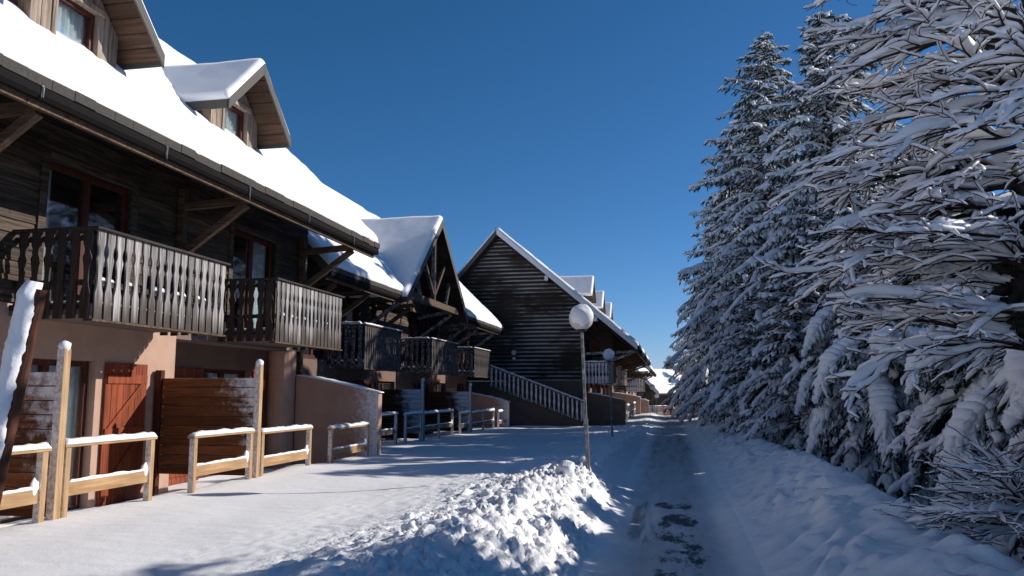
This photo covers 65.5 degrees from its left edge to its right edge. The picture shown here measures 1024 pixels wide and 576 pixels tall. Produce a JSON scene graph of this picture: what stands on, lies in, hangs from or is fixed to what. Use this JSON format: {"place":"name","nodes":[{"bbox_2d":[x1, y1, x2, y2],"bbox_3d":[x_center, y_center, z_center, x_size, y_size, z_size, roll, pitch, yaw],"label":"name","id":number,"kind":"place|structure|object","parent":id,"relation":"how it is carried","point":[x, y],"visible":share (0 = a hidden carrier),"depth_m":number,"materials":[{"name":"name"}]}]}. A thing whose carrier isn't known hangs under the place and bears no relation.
{"place":"outdoors","nodes":[
{"label":"outdoors","id":0,"kind":"place"},
{"bbox_2d":[0,413,1023,575],"bbox_3d":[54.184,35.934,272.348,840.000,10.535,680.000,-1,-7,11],"label":"ground","id":1,"kind":"structure","parent":0,"point":[802,513],"depth_m":8.19,"materials":[{"name":"white snow"}]},
{"bbox_2d":[0,280,47,503],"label":"leaning pole","id":2,"kind":"object","parent":1,"relation":"on","point":[20,345],"visible":1,"depth_m":5.14,"materials":[{"name":"red wood"}]},
{"bbox_2d":[0,442,51,522],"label":"rail fence","id":3,"kind":"object","parent":1,"relation":"on","point":[34,493],"visible":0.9,"depth_m":8.00,"materials":[{"name":"brown wood"}]},
{"bbox_2d":[0,340,71,519],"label":"privacy screen","id":4,"kind":"object","parent":1,"relation":"on","point":[43,416],"visible":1,"depth_m":8.35,"materials":[{"name":"brown wood"}]},
{"bbox_2d":[60,432,157,517],"bbox_3d":[-4.590,2.382,9.054,0.129,1.424,1.540,-1,-7,11],"label":"rail fence","id":5,"kind":"object","parent":1,"relation":"on","point":[93,483],"visible":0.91,"depth_m":9.02,"materials":[{"name":"brown wood"}]},
{"bbox_2d":[0,0,379,523],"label":"chalet","id":6,"kind":"object","parent":1,"relation":"on","point":[166,207],"visible":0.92,"depth_m":11.78,"materials":[{"name":"pink paint"}]},
{"bbox_2d":[0,359,88,523],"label":"glass door","id":7,"kind":"structure","parent":6,"relation":"in","point":[78,380],"depth_m":11.23,"materials":[{"name":"white"}]},
{"bbox_2d":[42,162,127,301],"bbox_3d":[-6.140,-0.645,11.370,0.068,1.960,1.710,-1,-7,11],"label":"balcony door","id":8,"kind":"structure","parent":6,"relation":"in","point":[75,199],"depth_m":11.32,"materials":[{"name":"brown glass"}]},
{"bbox_2d":[198,369,244,478],"bbox_3d":[-5.813,2.670,15.791,0.068,2.090,1.730,-1,-7,11],"label":"glass door","id":9,"kind":"structure","parent":6,"relation":"in","point":[208,373],"depth_m":15.87,"materials":[{"name":"brown"}]},
{"bbox_2d":[232,230,272,327],"bbox_3d":[-5.246,-0.067,15.866,0.068,1.960,1.710,-1,-7,11],"label":"balcony door","id":10,"kind":"structure","parent":6,"relation":"in","point":[252,256],"depth_m":15.92,"materials":[{"name":"brown glass"}]},
{"bbox_2d":[152,359,263,495],"bbox_3d":[-4.789,2.416,12.459,1.840,2.586,0.122,-1,-7,11],"label":"privacy screen","id":11,"kind":"object","parent":1,"relation":"on","point":[184,409],"visible":0.85,"depth_m":12.49,"materials":[{"name":"brown wood"}]},
{"bbox_2d":[187,427,254,492],"bbox_3d":[-4.133,2.718,11.345,0.129,1.422,1.600,-1,-7,11],"label":"rail fence","id":12,"kind":"object","parent":1,"relation":"on","point":[195,469],"visible":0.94,"depth_m":11.20,"materials":[{"name":"brown wood"}]},
{"bbox_2d":[259,424,312,476],"bbox_3d":[-3.760,3.000,13.218,0.127,1.420,1.820,-1,-7,11],"label":"rail fence","id":13,"kind":"object","parent":1,"relation":"on","point":[281,458],"visible":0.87,"depth_m":13.19,"materials":[{"name":"brown wood"}]},
{"bbox_2d":[293,375,383,464],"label":"partition wall","id":14,"kind":"structure","parent":1,"relation":"on","point":[322,404],"depth_m":17.28,"materials":[{"name":"pink paint"}]},
{"bbox_2d":[327,421,369,462],"bbox_3d":[-3.237,3.396,15.838,0.129,1.423,1.960,-1,-7,11],"label":"rail fence","id":15,"kind":"object","parent":1,"relation":"on","point":[347,449],"visible":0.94,"depth_m":15.66,"materials":[{"name":"brown wood"}]},
{"bbox_2d":[381,411,397,443],"bbox_3d":[-3.469,3.967,20.836,0.126,1.444,2.640,-1,-7,11],"label":"rail fence","id":16,"kind":"object","parent":1,"relation":"on","point":[389,431],"visible":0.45,"depth_m":21.77,"materials":[{"name":"brown wood"}]},
{"bbox_2d":[368,378,424,440],"bbox_3d":[-3.595,4.110,24.603,1.839,2.641,0.120,-1,-7,11],"label":"privacy screen","id":17,"kind":"object","parent":1,"relation":"on","point":[400,401],"visible":0.48,"depth_m":24.58,"materials":[{"name":"brown wood"}]},
{"bbox_2d":[393,531,402,537],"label":"snow clod","id":18,"kind":"object","parent":1,"relation":"on","point":[398,534],"visible":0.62,"depth_m":6.61,"materials":[{"name":"white snow"}]},
{"bbox_2d":[303,185,503,441],"bbox_3d":[-6.310,1.233,29.064,8.509,9.566,19.940,-1,-7,11],"label":"chalet","id":19,"kind":"object","parent":1,"relation":"on","point":[413,308],"visible":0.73,"depth_m":26.46,"materials":[{"name":"brown paint"}]},
{"bbox_2d":[303,286,324,358],"bbox_3d":[-5.371,0.905,21.351,0.068,1.930,1.660,-1,-7,11],"label":"balcony door","id":20,"kind":"structure","parent":19,"relation":"in","point":[312,353],"depth_m":21.45,"materials":[{"name":"brown wood"}]},
{"bbox_2d":[335,296,356,359],"bbox_3d":[-4.945,1.180,23.492,0.068,1.930,1.660,-1,-7,11],"label":"balcony door","id":21,"kind":"structure","parent":19,"relation":"in","point":[351,316],"depth_m":23.77,"materials":[{"name":"brown wood"}]},
{"bbox_2d":[342,380,360,384],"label":"glass door","id":22,"kind":"structure","parent":19,"relation":"in","point":[354,382],"depth_m":24.26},
{"bbox_2d":[377,381,390,441],"bbox_3d":[-4.346,4.166,26.483,0.068,2.090,1.680,-1,-7,11],"label":"glass door","id":23,"kind":"structure","parent":19,"relation":"in","point":[381,385],"depth_m":26.79,"materials":[{"name":"glass"}]},
{"bbox_2d":[408,314,420,365],"bbox_3d":[-3.707,1.981,29.719,0.068,1.930,1.660,-1,-7,11],"label":"balcony door","id":24,"kind":"structure","parent":19,"relation":"in","point":[414,324],"depth_m":29.78,"materials":[{"name":"brown wood"}]},
{"bbox_2d":[412,383,420,388],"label":"glass door","id":25,"kind":"structure","parent":19,"relation":"in","point":[414,385],"depth_m":30.12,"materials":[{"name":"black glass"}]},
{"bbox_2d":[423,323,433,365],"bbox_3d":[-3.359,2.206,31.471,0.068,1.930,1.660,-1,-7,11],"label":"balcony door","id":26,"kind":"structure","parent":19,"relation":"in","point":[426,326],"depth_m":31.47,"materials":[{"name":"brown wood"}]},
{"bbox_2d":[434,383,442,431],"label":"glass door","id":27,"kind":"structure","parent":19,"relation":"in","point":[438,387],"depth_m":33.09,"materials":[{"name":"glass"}]},
{"bbox_2d":[452,327,460,369],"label":"balcony door","id":28,"kind":"structure","parent":19,"relation":"in","point":[457,338],"depth_m":36.05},
{"bbox_2d":[457,384,463,391],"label":"glass door","id":29,"kind":"structure","parent":19,"relation":"in","point":[460,387],"depth_m":36.56,"materials":[{"name":"black glass"}]},
{"bbox_2d":[403,512,414,518],"bbox_3d":[-1.002,2.222,7.728,0.114,0.088,0.096,4,-8,-27],"label":"snow clod","id":30,"kind":"object","parent":1,"relation":"on","point":[407,515],"visible":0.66,"depth_m":7.71,"materials":[{"name":"white snow"}]},
{"bbox_2d":[401,520,417,531],"bbox_3d":[-0.888,2.085,6.874,0.140,0.141,0.148,-9,10,5],"label":"snow clod","id":31,"kind":"object","parent":1,"relation":"on","point":[405,527],"visible":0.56,"depth_m":6.84,"materials":[{"name":"white snow"}]},
{"bbox_2d":[403,410,422,443],"bbox_3d":[-2.929,4.359,23.545,0.126,1.438,1.520,-1,-7,11],"label":"rail fence","id":32,"kind":"object","parent":1,"relation":"on","point":[418,428],"visible":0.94,"depth_m":23.46,"materials":[{"name":"wood"}]},
{"bbox_2d":[424,408,453,440],"bbox_3d":[-2.408,4.713,26.160,0.129,1.443,3.440,-1,-7,11],"label":"rail fence","id":33,"kind":"object","parent":1,"relation":"on","point":[438,426],"visible":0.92,"depth_m":26.16,"materials":[{"name":"brown wood"}]},
{"bbox_2d":[425,383,471,434],"bbox_3d":[-2.432,4.948,30.421,1.846,2.622,0.131,-1,-7,11],"label":"privacy screen","id":34,"kind":"object","parent":1,"relation":"on","point":[457,402],"visible":0.82,"depth_m":30.44,"materials":[{"name":"brown wood"}]},
{"bbox_2d":[451,515,463,522],"bbox_3d":[-0.496,2.087,7.080,0.132,0.127,0.157,4,-8,-30],"label":"snow clod","id":35,"kind":"object","parent":1,"relation":"on","point":[454,518],"visible":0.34,"depth_m":7.05,"materials":[{"name":"white snow"}]},
{"bbox_2d":[458,410,470,433],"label":"rail fence","id":36,"kind":"object","parent":1,"relation":"on","point":[462,425],"visible":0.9,"depth_m":29.35,"materials":[{"name":"brown wood"}]},
{"bbox_2d":[464,533,475,544],"bbox_3d":[-0.335,1.988,6.314,0.096,0.087,0.100,-4,-8,30],"label":"snow clod","id":37,"kind":"object","parent":1,"relation":"on","point":[469,539],"visible":1,"depth_m":6.29,"materials":[{"name":"white snow"}]},
{"bbox_2d":[466,525,474,532],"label":"snow clod","id":38,"kind":"object","parent":1,"relation":"on","point":[469,528],"visible":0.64,"depth_m":6.80,"materials":[{"name":"white snow"}]},
{"bbox_2d":[475,483,483,488],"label":"snow clod","id":39,"kind":"object","parent":1,"relation":"on","point":[478,486],"visible":0.59,"depth_m":10.36,"materials":[{"name":"white snow"}]},
{"bbox_2d":[471,408,494,431],"bbox_3d":[-1.175,5.640,32.342,0.129,1.460,4.040,-1,-7,11],"label":"rail fence","id":40,"kind":"object","parent":1,"relation":"on","point":[483,422],"visible":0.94,"depth_m":32.35,"materials":[{"name":"wood"}]},
{"bbox_2d":[480,489,493,496],"bbox_3d":[-0.286,2.389,9.184,0.148,0.143,0.161,-7,-10,42],"label":"snow clod","id":41,"kind":"object","parent":1,"relation":"on","point":[485,492],"visible":0.62,"depth_m":9.15,"materials":[{"name":"white snow"}]},
{"bbox_2d":[472,392,509,426],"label":"partition wall","id":42,"kind":"structure","parent":1,"relation":"on","point":[481,401],"depth_m":36.79,"materials":[{"name":"pink paint"}]},
{"bbox_2d":[490,473,499,477],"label":"snow clod","id":43,"kind":"object","parent":1,"relation":"on","point":[492,475],"visible":0.57,"depth_m":11.79,"materials":[{"name":"white snow"}]},
{"bbox_2d":[496,488,505,494],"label":"snow clod","id":44,"kind":"object","parent":1,"relation":"on","point":[501,490],"visible":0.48,"depth_m":9.34,"materials":[{"name":"white snow"}]},
{"bbox_2d":[497,409,506,427],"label":"rail fence","id":45,"kind":"object","parent":1,"relation":"on","point":[502,420],"visible":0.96,"depth_m":35.21,"materials":[{"name":"wood"}]},
{"bbox_2d":[502,543,508,551],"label":"snow clod","id":46,"kind":"object","parent":1,"relation":"on","point":[504,547],"visible":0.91,"depth_m":6.77,"materials":[{"name":"white snow"}]},
{"bbox_2d":[516,487,532,499],"bbox_3d":[0.135,2.406,9.224,0.214,0.208,0.213,1,-7,-6],"label":"snow clod","id":47,"kind":"object","parent":1,"relation":"on","point":[525,492],"visible":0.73,"depth_m":9.17,"materials":[{"name":"white snow"}]},
{"bbox_2d":[489,365,583,425],"bbox_3d":[1.237,5.368,38.334,4.653,3.328,1.074,-1,-7,11],"label":"outdoor staircase","id":48,"kind":"structure","parent":1,"relation":"on","point":[526,410],"depth_m":37.86,"materials":[{"name":"brown paint"}]},
{"bbox_2d":[534,518,544,527],"bbox_3d":[0.263,2.399,8.105,0.143,0.120,0.146,-20,-17,39],"label":"snow clod","id":49,"kind":"object","parent":1,"relation":"on","point":[538,523],"visible":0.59,"depth_m":8.05,"materials":[{"name":"white snow"}]},
{"bbox_2d":[457,227,650,417],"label":"chalet","id":50,"kind":"object","parent":1,"relation":"on","point":[528,300],"visible":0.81,"depth_m":40.05,"materials":[{"name":"brown paint"}]},
{"bbox_2d":[511,350,515,359],"bbox_3d":[0.092,3.335,39.744,0.260,0.500,0.260,-1,-7,11],"label":"wall lamp","id":51,"kind":"object","parent":50,"relation":"attached to","point":[513,352],"visible":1,"depth_m":39.67,"materials":[{"name":"white glass"}]},
{"bbox_2d":[592,357,615,382],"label":"balcony screen","id":52,"kind":"object","parent":50,"relation":"attached to","point":[614,366],"visible":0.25,"depth_m":43.15,"materials":[{"name":"brown wood"}]},
{"bbox_2d":[555,460,574,475],"bbox_3d":[0.753,2.522,11.028,0.267,0.272,0.299,4,-8,-27],"label":"snow clod","id":53,"kind":"object","parent":1,"relation":"on","point":[564,467],"visible":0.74,"depth_m":10.95,"materials":[{"name":"white snow"}]},
{"bbox_2d":[569,304,593,470],"bbox_3d":[1.073,1.822,12.175,0.386,3.173,0.414,-1,-7,11],"label":"street lamp","id":54,"kind":"object","parent":1,"relation":"on","point":[581,318],"visible":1,"depth_m":12.20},
{"bbox_2d":[587,392,625,425],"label":"partition wall","id":55,"kind":"structure","parent":1,"relation":"on","point":[598,408],"depth_m":38.45,"materials":[{"name":"brown paint"}]},
{"bbox_2d":[603,348,613,436],"bbox_3d":[3.012,3.611,24.611,0.364,3.476,0.394,-1,-7,11],"label":"street lamp","id":56,"kind":"object","parent":1,"relation":"on","point":[608,355],"visible":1,"depth_m":24.66,"materials":[{"name":"grey metal"}]},
{"bbox_2d":[612,392,640,413],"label":"partition wall","id":57,"kind":"structure","parent":1,"relation":"on","point":[628,398],"depth_m":53.94,"materials":[{"name":"pink paint"}]},
{"bbox_2d":[627,403,629,420],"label":"rail fence","id":58,"kind":"object","parent":1,"relation":"on","point":[628,404],"visible":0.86,"depth_m":44.48,"materials":[{"name":"wood"}]},
{"bbox_2d":[630,402,632,417],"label":"rail fence","id":59,"kind":"object","parent":1,"relation":"on","point":[631,411],"visible":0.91,"depth_m":47.57,"materials":[{"name":"brown wood"}]},
{"bbox_2d":[633,401,635,415],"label":"rail fence","id":60,"kind":"object","parent":1,"relation":"on","point":[634,408],"visible":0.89,"depth_m":52.91,"materials":[{"name":"wood"}]},
{"bbox_2d":[614,363,656,394],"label":"chalet","id":61,"kind":"object","parent":1,"relation":"on","point":[634,384],"visible":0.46,"depth_m":67.04,"materials":[{"name":"pink paint"}]},
{"bbox_2d":[641,398,648,412],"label":"partition wall","id":62,"kind":"structure","parent":1,"relation":"on","point":[644,405],"depth_m":66.41,"materials":[{"name":"pink paint"}]},
{"bbox_2d":[650,384,654,412],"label":"street lamp","id":63,"kind":"object","parent":1,"relation":"on","point":[652,387],"visible":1,"depth_m":58.51,"materials":[{"name":"grey metal"}]},
{"bbox_2d":[654,393,658,412],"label":"street lamp","id":64,"kind":"object","parent":1,"relation":"on","point":[656,395],"visible":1,"depth_m":68.15,"materials":[{"name":"grey metal"}]},
{"bbox_2d":[635,368,681,414],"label":"chalet","id":65,"kind":"object","parent":1,"relation":"on","point":[659,381],"visible":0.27,"depth_m":95.43,"materials":[{"name":"white paint"}]},
{"bbox_2d":[663,406,669,414],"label":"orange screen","id":66,"kind":"object","parent":1,"relation":"on","point":[664,407],"visible":0.43,"depth_m":77.64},
{"bbox_2d":[662,355,674,368],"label":"spruce tree","id":67,"kind":"object","parent":1,"relation":"on","point":[668,357],"visible":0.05,"depth_m":132.76,"materials":[{"name":"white plant"}]},
{"bbox_2d":[660,270,716,417],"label":"spruce tree","id":68,"kind":"object","parent":1,"relation":"on","point":[676,347],"visible":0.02,"depth_m":50.33,"materials":[{"name":"white plant"}]},
{"bbox_2d":[673,329,704,405],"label":"spruce tree","id":69,"kind":"object","parent":1,"relation":"on","point":[678,374],"depth_m":59.32,"materials":[{"name":"white plant"}]},
{"bbox_2d":[668,205,742,422],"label":"spruce tree","id":70,"kind":"object","parent":1,"relation":"on","point":[683,379],"visible":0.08,"depth_m":42.77,"materials":[{"name":"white plant"}]},
{"bbox_2d":[664,114,781,428],"bbox_3d":[10.396,0.170,34.785,7.519,16.567,8.248,-1,-7,11],"label":"spruce tree","id":71,"kind":"object","parent":1,"relation":"on","point":[704,376],"visible":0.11,"depth_m":35.12,"materials":[{"name":"white plant"}]},
{"bbox_2d":[670,28,826,428],"bbox_3d":[9.286,-1.702,29.094,6.774,16.503,6.849,0,-7,-1],"label":"spruce tree","id":72,"kind":"object","parent":1,"relation":"on","point":[758,132],"visible":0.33,"depth_m":29.23,"materials":[{"name":"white plant"}]},
{"bbox_2d":[709,285,789,440],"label":"spruce tree","id":73,"kind":"object","parent":1,"relation":"on","point":[742,340],"visible":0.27,"depth_m":26.25,"materials":[{"name":"white plant"}]},
{"bbox_2d":[735,254,841,461],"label":"spruce tree","id":74,"kind":"object","parent":1,"relation":"on","point":[788,322],"visible":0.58,"depth_m":21.07,"materials":[{"name":"white plant"}]},
{"bbox_2d":[751,193,844,463],"bbox_3d":[8.463,1.285,22.148,3.580,7.990,3.735,-2,-8,15],"label":"spruce tree","id":75,"kind":"object","parent":1,"relation":"on","point":[810,216],"visible":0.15,"depth_m":22.13,"materials":[{"name":"white plant"}]},
{"bbox_2d":[719,4,924,439],"bbox_3d":[9.837,-1.217,23.965,6.467,15.574,6.968,-4,-8,29],"label":"spruce tree","id":76,"kind":"object","parent":1,"relation":"on","point":[821,141],"visible":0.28,"depth_m":23.98,"materials":[{"name":"white plant"}]},
{"bbox_2d":[781,157,914,465],"bbox_3d":[8.454,0.745,19.312,3.769,8.153,3.932,3,-8,-24],"label":"spruce tree","id":77,"kind":"object","parent":1,"relation":"on","point":[817,343],"visible":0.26,"depth_m":18.98,"materials":[{"name":"white plant"}]},
{"bbox_2d":[827,185,882,462],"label":"spruce tree","id":78,"kind":"object","parent":1,"relation":"on","point":[880,187],"depth_m":21.35,"materials":[{"name":"white plant"}]},
{"bbox_2d":[805,266,926,501],"bbox_3d":[6.554,1.958,14.308,2.587,4.935,2.568,-1,-7,11],"label":"spruce tree","id":79,"kind":"object","parent":1,"relation":"on","point":[875,409],"visible":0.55,"depth_m":14.00,"materials":[{"name":"white plant"}]},
{"bbox_2d":[836,143,901,187],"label":"spruce tree","id":80,"kind":"object","parent":1,"relation":"on","point":[896,163],"visible":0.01,"depth_m":28.91,"materials":[{"name":"white plant"}]},
{"bbox_2d":[828,181,946,449],"bbox_3d":[8.572,0.988,16.775,3.769,7.012,3.932,5,-9,-33],"label":"spruce tree","id":81,"kind":"object","parent":1,"relation":"on","point":[904,281],"visible":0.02,"depth_m":16.87,"materials":[{"name":"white plant"}]},
{"bbox_2d":[752,0,1023,419],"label":"spruce tree","id":82,"kind":"object","parent":1,"relation":"on","point":[937,204],"visible":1,"depth_m":6.47,"materials":[{"name":"white plant"}]},
{"bbox_2d":[875,322,944,481],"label":"spruce tree","id":83,"kind":"object","parent":1,"relation":"on","point":[923,397],"visible":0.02,"depth_m":13.72,"materials":[{"name":"white plant"}]},
{"bbox_2d":[882,280,978,523],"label":"spruce tree","id":84,"kind":"object","parent":1,"relation":"on","point":[904,484],"visible":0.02,"depth_m":12.07,"materials":[{"name":"white plant"}]},
{"bbox_2d":[873,414,1023,545],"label":"snowy bush","id":85,"kind":"object","parent":1,"relation":"on","point":[1006,516],"visible":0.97,"depth_m":6.76,"materials":[{"name":"white plant"}]},
{"bbox_2d":[903,268,1014,554],"bbox_3d":[6.733,1.705,10.883,2.846,4.836,2.825,7,-10,-43],"label":"spruce tree","id":86,"kind":"object","parent":1,"relation":"on","point":[923,427],"visible":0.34,"depth_m":11.24,"materials":[{"name":"white plant"}]},
{"bbox_2d":[931,322,1023,562],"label":"spruce tree","id":87,"kind":"object","parent":1,"relation":"on","point":[988,405],"visible":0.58,"depth_m":9.20,"materials":[{"name":"white plant"}]},
{"bbox_2d":[963,352,1001,398],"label":"spruce tree","id":88,"kind":"object","parent":1,"relation":"on","point":[980,383],"visible":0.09,"depth_m":10.36,"materials":[{"name":"white plant"}]},
{"bbox_2d":[990,393,1023,556],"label":"spruce tree","id":89,"kind":"object","parent":1,"relation":"on","point":[1010,542],"visible":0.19,"depth_m":8.46,"materials":[{"name":"white plant"}]},
{"bbox_2d":[995,375,1023,501],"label":"spruce tree","id":90,"kind":"object","parent":1,"relation":"on","point":[1012,420],"visible":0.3,"depth_m":7.24,"materials":[{"name":"white plant"}]},
{"bbox_2d":[142,0,1023,368],"label":"sky","id":91,"kind":"structure","parent":0,"point":[577,130],"materials":[{"name":"blue"}]},
{"bbox_2d":[562,414,765,575],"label":"road","id":92,"kind":"structure","parent":0,"point":[670,512],"depth_m":10.21,"materials":[{"name":"white snow"}]}
]}

